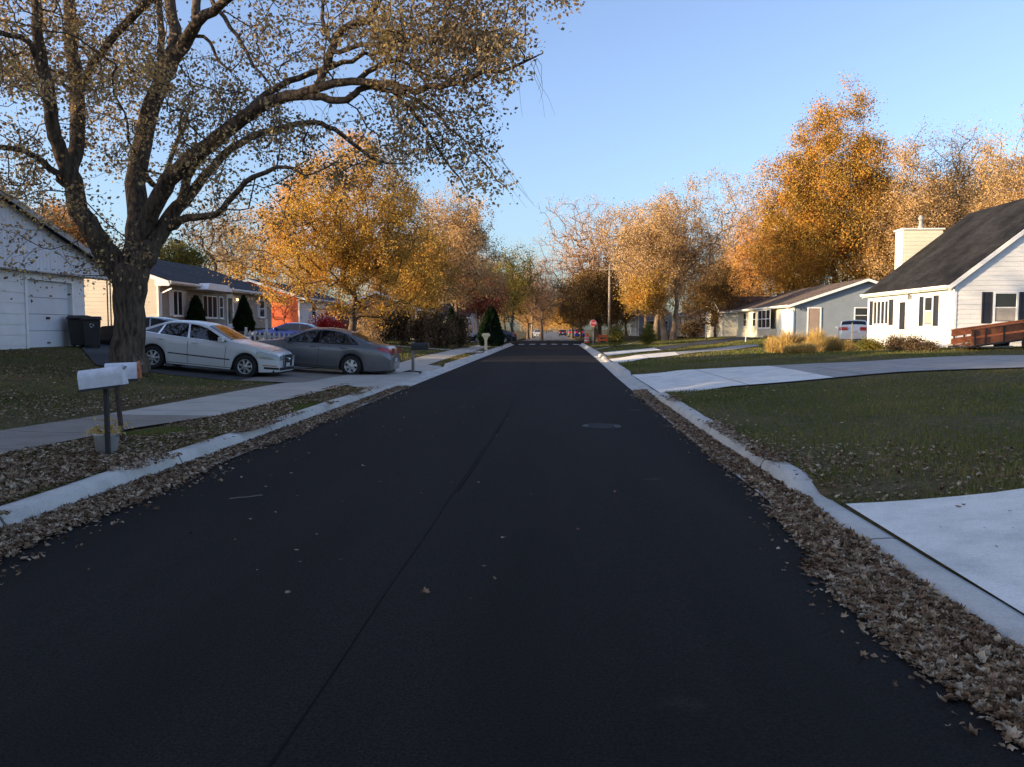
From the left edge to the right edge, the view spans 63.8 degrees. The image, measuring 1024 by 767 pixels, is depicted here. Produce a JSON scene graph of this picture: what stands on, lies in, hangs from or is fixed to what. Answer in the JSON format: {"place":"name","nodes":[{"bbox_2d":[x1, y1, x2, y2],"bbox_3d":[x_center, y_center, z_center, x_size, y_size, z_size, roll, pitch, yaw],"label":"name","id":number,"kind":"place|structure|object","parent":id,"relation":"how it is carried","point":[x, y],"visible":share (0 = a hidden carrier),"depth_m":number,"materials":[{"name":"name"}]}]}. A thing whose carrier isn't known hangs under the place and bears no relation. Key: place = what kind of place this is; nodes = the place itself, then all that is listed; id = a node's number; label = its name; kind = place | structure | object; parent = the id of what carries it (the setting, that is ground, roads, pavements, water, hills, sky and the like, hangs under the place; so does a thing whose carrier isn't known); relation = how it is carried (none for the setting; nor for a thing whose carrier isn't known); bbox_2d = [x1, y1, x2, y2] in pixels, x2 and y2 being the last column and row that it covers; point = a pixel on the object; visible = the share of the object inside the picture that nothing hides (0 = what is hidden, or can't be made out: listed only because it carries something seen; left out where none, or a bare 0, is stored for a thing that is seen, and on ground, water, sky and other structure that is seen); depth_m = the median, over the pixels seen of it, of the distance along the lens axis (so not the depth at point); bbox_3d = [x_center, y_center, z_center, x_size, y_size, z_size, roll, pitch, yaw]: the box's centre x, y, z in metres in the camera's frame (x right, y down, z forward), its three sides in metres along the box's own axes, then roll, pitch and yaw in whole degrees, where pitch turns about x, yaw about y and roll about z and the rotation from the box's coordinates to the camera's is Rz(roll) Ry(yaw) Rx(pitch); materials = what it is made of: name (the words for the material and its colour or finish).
{"place":"outdoors","nodes":[
{"label":"outdoors","id":0,"kind":"place"},
{"bbox_2d":[80,344,109,364],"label":"driveway","id":1,"kind":"structure","parent":0,"point":[97,355],"depth_m":27.26,"materials":[{"name":"concrete"}]},
{"bbox_2d":[66,315,90,346],"bbox_3d":[-15.388,-1.865,29.311,0.660,1.120,0.805,-1,4,-11],"label":"wheeled bin","id":2,"kind":"object","parent":1,"relation":"on","point":[75,329],"visible":0.6,"depth_m":28.98,"materials":[{"name":"plastic"}]},
{"bbox_2d":[80,316,101,347],"bbox_3d":[-15.017,-1.830,29.340,0.660,1.120,0.805,-2,4,-32],"label":"wheeled bin","id":3,"kind":"object","parent":1,"relation":"on","point":[91,325],"visible":0.81,"depth_m":29.06,"materials":[{"name":"plastic"}]},
{"bbox_2d":[100,316,178,344],"bbox_3d":[-13.574,-1.880,32.250,5.028,1.471,2.180,2,4,3],"label":"parked car","id":4,"kind":"object","parent":1,"relation":"on","point":[106,333],"visible":0.09,"depth_m":31.45,"materials":[{"name":"black paint"}]},
{"bbox_2d":[0,414,209,452],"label":"sidewalk","id":5,"kind":"structure","parent":0,"point":[14,439],"depth_m":11.20,"materials":[{"name":"concrete"}]},
{"bbox_2d":[100,363,313,379],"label":"driveway","id":6,"kind":"structure","parent":0,"point":[200,372],"depth_m":23.91,"materials":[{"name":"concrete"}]},
{"bbox_2d":[145,320,294,376],"bbox_3d":[-8.978,-1.092,24.450,4.898,1.471,2.180,6,4,2],"label":"parked car","id":7,"kind":"object","parent":6,"relation":"on","point":[204,344],"visible":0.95,"depth_m":23.60,"materials":[{"name":"white paint"}]},
{"bbox_2d":[110,372,399,415],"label":"sidewalk","id":8,"kind":"structure","parent":0,"point":[218,404],"depth_m":16.39,"materials":[{"name":"concrete"}]},
{"bbox_2d":[240,369,344,382],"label":"driveway","id":9,"kind":"structure","parent":0,"point":[302,375],"depth_m":24.54,"materials":[{"name":"concrete"}]},
{"bbox_2d":[255,327,400,374],"bbox_3d":[-6.373,-1.139,27.128,5.208,1.482,2.210,5,4,2],"label":"parked car","id":10,"kind":"object","parent":9,"relation":"on","point":[348,352],"visible":0.76,"depth_m":26.23,"materials":[{"name":"grey paint"}]},
{"bbox_2d":[395,345,488,371],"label":"sidewalk","id":11,"kind":"structure","parent":0,"point":[425,360],"depth_m":39.38,"materials":[{"name":"concrete"}]},
{"bbox_2d":[0,343,1023,766],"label":"road","id":12,"kind":"structure","parent":0,"point":[656,609],"depth_m":4.39,"materials":[{"name":"asphalt"}]},
{"bbox_2d":[0,385,416,576],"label":"fallen leaves","id":13,"kind":"object","parent":12,"relation":"on","point":[14,536],"visible":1,"depth_m":7.63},
{"bbox_2d":[267,349,541,766],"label":"paving seam","id":14,"kind":"object","parent":12,"relation":"on","point":[276,755],"visible":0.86,"depth_m":3.75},
{"bbox_2d":[626,389,1023,753],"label":"fallen leaves","id":15,"kind":"object","parent":12,"relation":"on","point":[895,590],"visible":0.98,"depth_m":4.51,"materials":[{"name":"plant"}]},
{"bbox_2d":[0,327,1023,614],"bbox_3d":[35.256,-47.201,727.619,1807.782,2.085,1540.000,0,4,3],"label":"ground","id":16,"kind":"structure","parent":0,"point":[872,485],"depth_m":13.43,"materials":[{"name":"plant"}]},
{"bbox_2d":[0,189,111,349],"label":"garage house","id":17,"kind":"structure","parent":16,"relation":"on","point":[40,320],"depth_m":27.40,"materials":[{"name":"white"}]},
{"bbox_2d":[27,280,69,347],"bbox_3d":[-15.928,-2.371,28.219,0.090,2.235,2.500,0,4,3],"label":"garage door","id":18,"kind":"structure","parent":17,"relation":"in","point":[44,330],"depth_m":28.28,"materials":[{"name":"paint"}]},
{"bbox_2d":[28,194,113,246],"bbox_3d":[-33.757,-9.377,63.175,7.555,9.789,6.916,0,4,3],"label":"maple tree","id":19,"kind":"object","parent":16,"relation":"on","point":[77,232],"visible":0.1,"depth_m":62.18,"materials":[{"name":"orange plant"}]},
{"bbox_2d":[77,364,128,455],"bbox_3d":[-4.466,0.355,9.018,0.494,1.133,0.205,0,4,-7],"label":"mailbox","id":20,"kind":"object","parent":16,"relation":"on","point":[106,379],"visible":0.98,"depth_m":8.93,"materials":[{"name":"white metal"}]},
{"bbox_2d":[83,417,144,454],"bbox_3d":[-4.496,0.591,9.254,0.582,0.428,0.491,-3,5,-37],"label":"bucket planter","id":21,"kind":"object","parent":16,"relation":"on","point":[99,438],"visible":0.77,"depth_m":9.18,"materials":[{"name":"white plastic"}]},
{"bbox_2d":[104,361,142,441],"bbox_3d":[-4.729,0.286,10.067,0.428,1.125,0.200,-1,4,-17],"label":"mailbox","id":22,"kind":"object","parent":16,"relation":"on","point":[134,371],"visible":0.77,"depth_m":10.01,"materials":[{"name":"white metal"}]},
{"bbox_2d":[0,348,267,425],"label":"fallen leaves","id":23,"kind":"object","parent":16,"relation":"on","point":[141,401],"visible":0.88,"depth_m":15.46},
{"bbox_2d":[0,346,273,429],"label":"lawn grass","id":24,"kind":"structure","parent":16,"relation":"on","point":[113,397],"depth_m":18.26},
{"bbox_2d":[84,260,280,327],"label":"ranch house","id":25,"kind":"structure","parent":16,"relation":"on","point":[173,287],"depth_m":45.43,"materials":[{"name":"beige"}]},
{"bbox_2d":[169,290,186,316],"bbox_3d":[-17.552,-4.193,43.255,0.085,1.400,1.970,0,4,3],"label":"window","id":26,"kind":"structure","parent":25,"relation":"in","point":[177,299],"depth_m":43.22,"materials":[{"name":"white glass"}]},
{"bbox_2d":[202,295,218,318],"bbox_3d":[-17.352,-4.385,47.321,0.085,1.350,2.080,0,4,3],"label":"window","id":27,"kind":"structure","parent":25,"relation":"in","point":[209,302],"depth_m":47.40,"materials":[{"name":"white glass"}]},
{"bbox_2d":[0,384,365,504],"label":"lawn grass","id":28,"kind":"structure","parent":16,"relation":"on","point":[163,430],"depth_m":10.68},
{"bbox_2d":[158,234,216,270],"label":"maple tree","id":29,"kind":"object","parent":16,"relation":"on","point":[193,257],"visible":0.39,"depth_m":67.94,"materials":[{"name":"green plant"}]},
{"bbox_2d":[0,383,379,515],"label":"fallen leaves","id":30,"kind":"object","parent":16,"relation":"on","point":[113,461],"visible":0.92,"depth_m":9.02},
{"bbox_2d":[184,295,206,320],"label":"evergreen shrub","id":31,"kind":"object","parent":16,"relation":"on","point":[196,311],"visible":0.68,"depth_m":43.97,"materials":[{"name":"green plant"}]},
{"bbox_2d":[175,186,260,275],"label":"elm tree","id":32,"kind":"object","parent":16,"relation":"on","point":[209,249],"visible":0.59,"depth_m":74.40,"materials":[{"name":"orange plant"}]},
{"bbox_2d":[186,208,300,281],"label":"maple tree","id":33,"kind":"object","parent":16,"relation":"on","point":[243,256],"visible":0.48,"depth_m":85.56,"materials":[{"name":"orange plant"}]},
{"bbox_2d":[232,294,256,331],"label":"evergreen shrub","id":34,"kind":"object","parent":16,"relation":"on","point":[243,318],"visible":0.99,"depth_m":47.37,"materials":[{"name":"green plant"}]},
{"bbox_2d":[0,343,514,532],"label":"kerb","id":35,"kind":"structure","parent":16,"relation":"on","point":[41,503],"depth_m":9.12,"materials":[{"name":"concrete"}]},
{"bbox_2d":[248,322,318,339],"bbox_3d":[-11.581,-2.549,43.546,4.728,1.397,2.180,3,4,3],"label":"parked car","id":36,"kind":"object","parent":16,"relation":"on","point":[291,328],"visible":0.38,"depth_m":42.70,"materials":[{"name":"blue paint"}]},
{"bbox_2d":[0,0,584,372],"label":"maple tree","id":37,"kind":"object","parent":16,"relation":"on","point":[127,268],"visible":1,"depth_m":18.56,"materials":[{"name":"brown plant"}]},
{"bbox_2d":[241,278,343,326],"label":"orange house","id":38,"kind":"structure","parent":16,"relation":"on","point":[303,312],"depth_m":65.64,"materials":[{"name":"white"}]},
{"bbox_2d":[259,238,347,300],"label":"street tree","id":39,"kind":"object","parent":16,"relation":"on","point":[316,290],"visible":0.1,"depth_m":99.99,"materials":[{"name":"orange plant"}]},
{"bbox_2d":[301,305,348,328],"bbox_3d":[-10.531,-3.059,46.445,2.662,2.936,2.837,3,5,40],"label":"burning bush","id":40,"kind":"object","parent":16,"relation":"on","point":[322,323],"visible":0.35,"depth_m":46.17,"materials":[{"name":"red plant"}]},
{"bbox_2d":[210,123,455,336],"bbox_3d":[-7.907,-6.938,40.121,10.574,11.217,10.275,0,4,3],"label":"pear tree","id":41,"kind":"object","parent":16,"relation":"on","point":[348,252],"visible":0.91,"depth_m":38.71,"materials":[{"name":"orange plant"}]},
{"bbox_2d":[355,305,385,342],"bbox_3d":[-7.411,-2.720,41.655,2.099,2.865,2.413,0,4,3],"label":"dogwood shrub","id":42,"kind":"object","parent":16,"relation":"on","point":[365,330],"visible":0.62,"depth_m":41.67,"materials":[{"name":"orange plant"}]},
{"bbox_2d":[369,306,398,343],"bbox_3d":[-9.293,-4.286,60.462,2.464,3.125,2.417,-2,4,-28],"label":"garden shrub","id":43,"kind":"object","parent":16,"relation":"on","point":[386,336],"visible":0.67,"depth_m":60.11,"materials":[{"name":"brown plant"}]},
{"bbox_2d":[350,372,419,389],"bbox_3d":[-3.571,-0.111,23.998,0.760,0.164,7.700,0,4,3],"label":"driveway apron","id":44,"kind":"object","parent":16,"relation":"on","point":[383,382],"visible":0.82,"depth_m":23.80,"materials":[{"name":"concrete"}]},
{"bbox_2d":[337,291,442,338],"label":"bush","id":45,"kind":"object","parent":16,"relation":"on","point":[345,320],"depth_m":76.48,"materials":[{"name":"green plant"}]},
{"bbox_2d":[384,304,412,345],"bbox_3d":[-8.037,-4.234,60.113,2.760,3.717,2.736,0,4,3],"label":"garden shrub","id":46,"kind":"object","parent":16,"relation":"on","point":[399,324],"visible":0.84,"depth_m":59.92,"materials":[{"name":"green plant"}]},
{"bbox_2d":[402,307,433,346],"bbox_3d":[-6.283,-3.663,58.290,2.644,3.515,2.456,-4,5,-43],"label":"garden shrub","id":47,"kind":"object","parent":16,"relation":"on","point":[416,326],"visible":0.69,"depth_m":57.83,"materials":[{"name":"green plant"}]},
{"bbox_2d":[375,224,467,342],"bbox_3d":[-6.321,-6.873,58.245,6.069,8.705,6.203,2,4,26],"label":"maple tree","id":48,"kind":"object","parent":16,"relation":"on","point":[437,267],"visible":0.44,"depth_m":57.24,"materials":[{"name":"orange plant"}]},
{"bbox_2d":[415,308,446,347],"bbox_3d":[-5.463,-3.717,57.200,2.624,3.037,2.202,0,4,3],"label":"garden shrub","id":49,"kind":"object","parent":16,"relation":"on","point":[431,336],"visible":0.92,"depth_m":56.83,"materials":[{"name":"brown plant"}]},
{"bbox_2d":[428,309,462,348],"bbox_3d":[-4.580,-3.723,57.241,2.425,3.479,2.258,0,4,3],"label":"garden shrub","id":50,"kind":"object","parent":16,"relation":"on","point":[449,337],"visible":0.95,"depth_m":56.88,"materials":[{"name":"brown plant"}]},
{"bbox_2d":[447,309,475,347],"bbox_3d":[-3.791,-3.813,60.115,2.162,3.212,2.292,2,4,29],"label":"garden shrub","id":51,"kind":"object","parent":16,"relation":"on","point":[463,336],"visible":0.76,"depth_m":59.91,"materials":[{"name":"brown plant"}]},
{"bbox_2d":[411,173,512,347],"bbox_3d":[-4.403,-9.424,61.201,8.782,13.613,9.821,0,4,3],"label":"maple tree","id":52,"kind":"object","parent":16,"relation":"on","point":[463,237],"visible":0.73,"depth_m":60.89,"materials":[{"name":"orange plant"}]},
{"bbox_2d":[453,272,512,344],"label":"crabapple tree","id":53,"kind":"object","parent":16,"relation":"on","point":[477,307],"visible":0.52,"depth_m":73.28,"materials":[{"name":"red plant"}]},
{"bbox_2d":[477,306,505,346],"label":"evergreen shrub","id":54,"kind":"object","parent":16,"relation":"on","point":[490,323],"visible":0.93,"depth_m":67.48,"materials":[{"name":"green plant"}]},
{"bbox_2d":[485,258,529,329],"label":"street tree","id":55,"kind":"object","parent":16,"relation":"on","point":[504,321],"visible":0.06,"depth_m":119.20,"materials":[{"name":"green plant"}]},
{"bbox_2d":[479,241,543,342],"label":"maple tree","id":56,"kind":"object","parent":16,"relation":"on","point":[515,287],"visible":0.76,"depth_m":91.19,"materials":[{"name":"orange plant"}]},
{"bbox_2d":[506,241,568,339],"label":"street tree","id":57,"kind":"object","parent":16,"relation":"on","point":[543,289],"visible":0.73,"depth_m":116.78,"materials":[{"name":"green plant"}]},
{"bbox_2d":[514,259,565,338],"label":"street tree","id":58,"kind":"object","parent":16,"relation":"on","point":[528,321],"visible":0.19,"depth_m":127.11,"materials":[{"name":"orange plant"}]},
{"bbox_2d":[544,275,583,338],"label":"street tree","id":59,"kind":"object","parent":16,"relation":"on","point":[559,311],"visible":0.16,"depth_m":131.17,"materials":[{"name":"orange plant"}]},
{"bbox_2d":[557,298,589,338],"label":"street tree","id":60,"kind":"object","parent":16,"relation":"on","point":[576,320],"visible":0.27,"depth_m":120.81,"materials":[{"name":"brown plant"}]},
{"bbox_2d":[532,193,635,341],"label":"elm tree","id":61,"kind":"object","parent":16,"relation":"on","point":[593,255],"visible":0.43,"depth_m":103.59,"materials":[{"name":"orange plant"}]},
{"bbox_2d":[553,263,634,341],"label":"oak tree","id":62,"kind":"object","parent":16,"relation":"on","point":[589,308],"visible":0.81,"depth_m":97.93,"materials":[{"name":"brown plant"}]},
{"bbox_2d":[604,322,625,346],"bbox_3d":[7.759,-3.565,61.492,1.873,2.015,1.886,0,4,3],"label":"young yew","id":63,"kind":"object","parent":16,"relation":"on","point":[616,336],"visible":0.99,"depth_m":61.38,"materials":[{"name":"green plant"}]},
{"bbox_2d":[613,265,677,327],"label":"maple tree","id":64,"kind":"object","parent":16,"relation":"on","point":[643,301],"visible":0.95,"depth_m":74.17,"materials":[{"name":"orange plant"}]},
{"bbox_2d":[638,322,662,344],"bbox_3d":[10.468,-3.600,63.337,1.818,2.311,1.954,-2,4,-28],"label":"young yew","id":65,"kind":"object","parent":16,"relation":"on","point":[649,336],"visible":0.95,"depth_m":63.20,"materials":[{"name":"green plant"}]},
{"bbox_2d":[601,198,700,338],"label":"maple tree","id":66,"kind":"object","parent":16,"relation":"on","point":[656,325],"visible":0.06,"depth_m":84.91,"materials":[{"name":"orange plant"}]},
{"bbox_2d":[630,308,672,335],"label":"house","id":67,"kind":"structure","parent":16,"relation":"on","point":[639,321],"depth_m":116.87,"materials":[{"name":"grey"}]},
{"bbox_2d":[588,163,777,340],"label":"maple tree","id":68,"kind":"object","parent":16,"relation":"on","point":[655,241],"visible":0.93,"depth_m":74.63,"materials":[{"name":"orange plant"}]},
{"bbox_2d":[378,336,995,366],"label":"lawn grass","id":69,"kind":"structure","parent":16,"relation":"on","point":[598,344],"depth_m":42.98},
{"bbox_2d":[677,319,705,337],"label":"garden shrub","id":70,"kind":"object","parent":16,"relation":"on","point":[690,329],"visible":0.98,"depth_m":84.58,"materials":[{"name":"brown plant"}]},
{"bbox_2d":[669,262,752,336],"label":"street tree","id":71,"kind":"object","parent":16,"relation":"on","point":[715,294],"visible":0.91,"depth_m":89.71,"materials":[{"name":"brown plant"}]},
{"bbox_2d":[671,223,759,337],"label":"street tree","id":72,"kind":"object","parent":16,"relation":"on","point":[707,270],"visible":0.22,"depth_m":107.09,"materials":[{"name":"orange plant"}]},
{"bbox_2d":[705,296,773,336],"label":"house","id":73,"kind":"structure","parent":16,"relation":"on","point":[726,325],"depth_m":88.79,"materials":[{"name":"beige"}]},
{"bbox_2d":[712,185,801,296],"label":"maple tree","id":74,"kind":"object","parent":16,"relation":"on","point":[743,253],"visible":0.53,"depth_m":95.33,"materials":[{"name":"orange plant"}]},
{"bbox_2d":[740,188,828,298],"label":"oak tree","id":75,"kind":"object","parent":16,"relation":"on","point":[781,277],"visible":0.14,"depth_m":89.62,"materials":[{"name":"orange plant"}]},
{"bbox_2d":[580,343,1023,651],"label":"kerb","id":76,"kind":"structure","parent":16,"relation":"on","point":[1007,620],"depth_m":6.20,"materials":[{"name":"concrete"}]},
{"bbox_2d":[660,392,836,486],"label":"fallen leaves","id":77,"kind":"object","parent":76,"relation":"on","point":[756,450],"visible":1,"depth_m":9.90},
{"bbox_2d":[730,278,878,337],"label":"ranch house","id":78,"kind":"structure","parent":16,"relation":"on","point":[829,307],"depth_m":61.51,"materials":[{"name":"blue"}]},
{"bbox_2d":[757,309,770,328],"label":"window","id":79,"kind":"structure","parent":78,"relation":"in","point":[764,316],"depth_m":67.98,"materials":[{"name":"white glass"}]},
{"bbox_2d":[780,308,790,334],"bbox_3d":[21.124,-4.696,63.621,0.090,2.135,2.900,0,4,3],"label":"garage door","id":80,"kind":"structure","parent":78,"relation":"in","point":[785,320],"depth_m":63.56,"materials":[{"name":"paint"}]},
{"bbox_2d":[807,307,821,332],"bbox_3d":[22.570,-4.667,61.465,1.030,2.060,0.060,0,4,3],"label":"door","id":81,"kind":"structure","parent":78,"relation":"in","point":[813,313],"depth_m":61.44,"materials":[{"name":"wood"}]},
{"bbox_2d":[628,349,1023,504],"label":"fallen leaves","id":82,"kind":"object","parent":16,"relation":"on","point":[881,461],"visible":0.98,"depth_m":8.38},
{"bbox_2d":[739,69,951,298],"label":"oak tree","id":83,"kind":"object","parent":16,"relation":"on","point":[808,185],"visible":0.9,"depth_m":79.06,"materials":[{"name":"orange plant"}]},
{"bbox_2d":[835,320,866,340],"bbox_3d":[21.805,-3.328,52.593,2.140,1.487,4.528,1,4,22],"label":"parked car","id":84,"kind":"object","parent":16,"relation":"on","point":[859,329],"visible":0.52,"depth_m":50.66,"materials":[{"name":"white paint"}]},
{"bbox_2d":[852,335,886,349],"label":"garden shrub","id":85,"kind":"object","parent":16,"relation":"on","point":[868,343],"visible":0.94,"depth_m":35.02,"materials":[{"name":"green plant"}]},
{"bbox_2d":[878,325,908,350],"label":"garden shrub","id":86,"kind":"object","parent":16,"relation":"on","point":[894,343],"visible":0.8,"depth_m":33.31,"materials":[{"name":"brown plant"}]},
{"bbox_2d":[840,134,964,279],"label":"maple tree","id":87,"kind":"object","parent":16,"relation":"on","point":[902,215],"visible":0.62,"depth_m":74.28,"materials":[{"name":"orange plant"}]},
{"bbox_2d":[898,331,929,351],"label":"garden shrub","id":88,"kind":"object","parent":16,"relation":"on","point":[911,344],"visible":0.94,"depth_m":32.12,"materials":[{"name":"brown plant"}]},
{"bbox_2d":[860,198,1023,347],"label":"cape house","id":89,"kind":"structure","parent":16,"relation":"on","point":[967,270],"depth_m":35.30,"materials":[{"name":"white"}]},
{"bbox_2d":[869,299,892,325],"bbox_3d":[18.061,-3.444,40.325,0.085,1.270,2.840,0,4,3],"label":"window","id":90,"kind":"structure","parent":89,"relation":"in","point":[880,311],"depth_m":40.26,"materials":[{"name":"white glass"}]},
{"bbox_2d":[897,296,907,337],"bbox_3d":[17.927,-2.930,37.832,0.105,2.090,1.030,0,4,3],"label":"door","id":91,"kind":"structure","parent":89,"relation":"in","point":[902,309],"depth_m":37.77,"materials":[{"name":"white wood"}]},
{"bbox_2d":[918,295,938,326],"bbox_3d":[17.810,-3.079,35.219,0.085,1.330,1.750,0,4,3],"label":"window","id":92,"kind":"structure","parent":89,"relation":"in","point":[928,305],"depth_m":35.18,"materials":[{"name":"white glass"}]},
{"bbox_2d":[981,292,1023,323],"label":"window","id":93,"kind":"structure","parent":89,"relation":"in","point":[1005,304],"depth_m":32.91,"materials":[{"name":"white glass"}]},
{"bbox_2d":[902,111,1011,230],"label":"elm tree","id":94,"kind":"object","parent":16,"relation":"on","point":[957,171],"visible":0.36,"depth_m":81.79,"materials":[{"name":"orange plant"}]},
{"bbox_2d":[948,319,1023,348],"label":"wooden wheelchair ramp","id":95,"kind":"object","parent":16,"relation":"on","point":[1001,334],"visible":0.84,"depth_m":30.15,"materials":[{"name":"paint"}]},
{"bbox_2d":[949,140,1023,224],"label":"maple tree","id":96,"kind":"object","parent":16,"relation":"on","point":[1008,196],"visible":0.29,"depth_m":70.25,"materials":[{"name":"orange plant"}]},
{"bbox_2d":[0,0,1023,329],"label":"sky","id":97,"kind":"structure","parent":0,"point":[642,94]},
{"bbox_2d":[610,352,678,362],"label":"driveway","id":98,"kind":"structure","parent":0,"point":[632,358],"depth_m":39.97,"materials":[{"name":"concrete"}]},
{"bbox_2d":[655,337,761,349],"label":"driveway","id":99,"kind":"structure","parent":0,"point":[700,343],"depth_m":59.73,"materials":[{"name":"concrete"}]},
{"bbox_2d":[633,366,831,391],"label":"driveway","id":100,"kind":"structure","parent":0,"point":[695,379],"depth_m":21.73,"materials":[{"name":"concrete"}]},
{"bbox_2d":[774,328,800,352],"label":"ornamental grass","id":101,"kind":"object","parent":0,"point":[786,337],"depth_m":35.86,"materials":[{"name":"plant"}]},
{"bbox_2d":[803,327,831,351],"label":"ornamental grass","id":102,"kind":"object","parent":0,"point":[817,336],"depth_m":35.35,"materials":[{"name":"plant"}]},
{"bbox_2d":[619,346,1023,506],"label":"lawn grass","id":103,"kind":"structure","parent":0,"point":[881,451],"depth_m":11.90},
{"bbox_2d":[773,355,1023,376],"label":"driveway","id":104,"kind":"structure","parent":0,"point":[840,369],"depth_m":21.64,"materials":[{"name":"concrete"}]},
{"bbox_2d":[847,488,1023,612],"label":"driveway","id":105,"kind":"structure","parent":0,"point":[969,535],"depth_m":5.93,"materials":[{"name":"concrete"}]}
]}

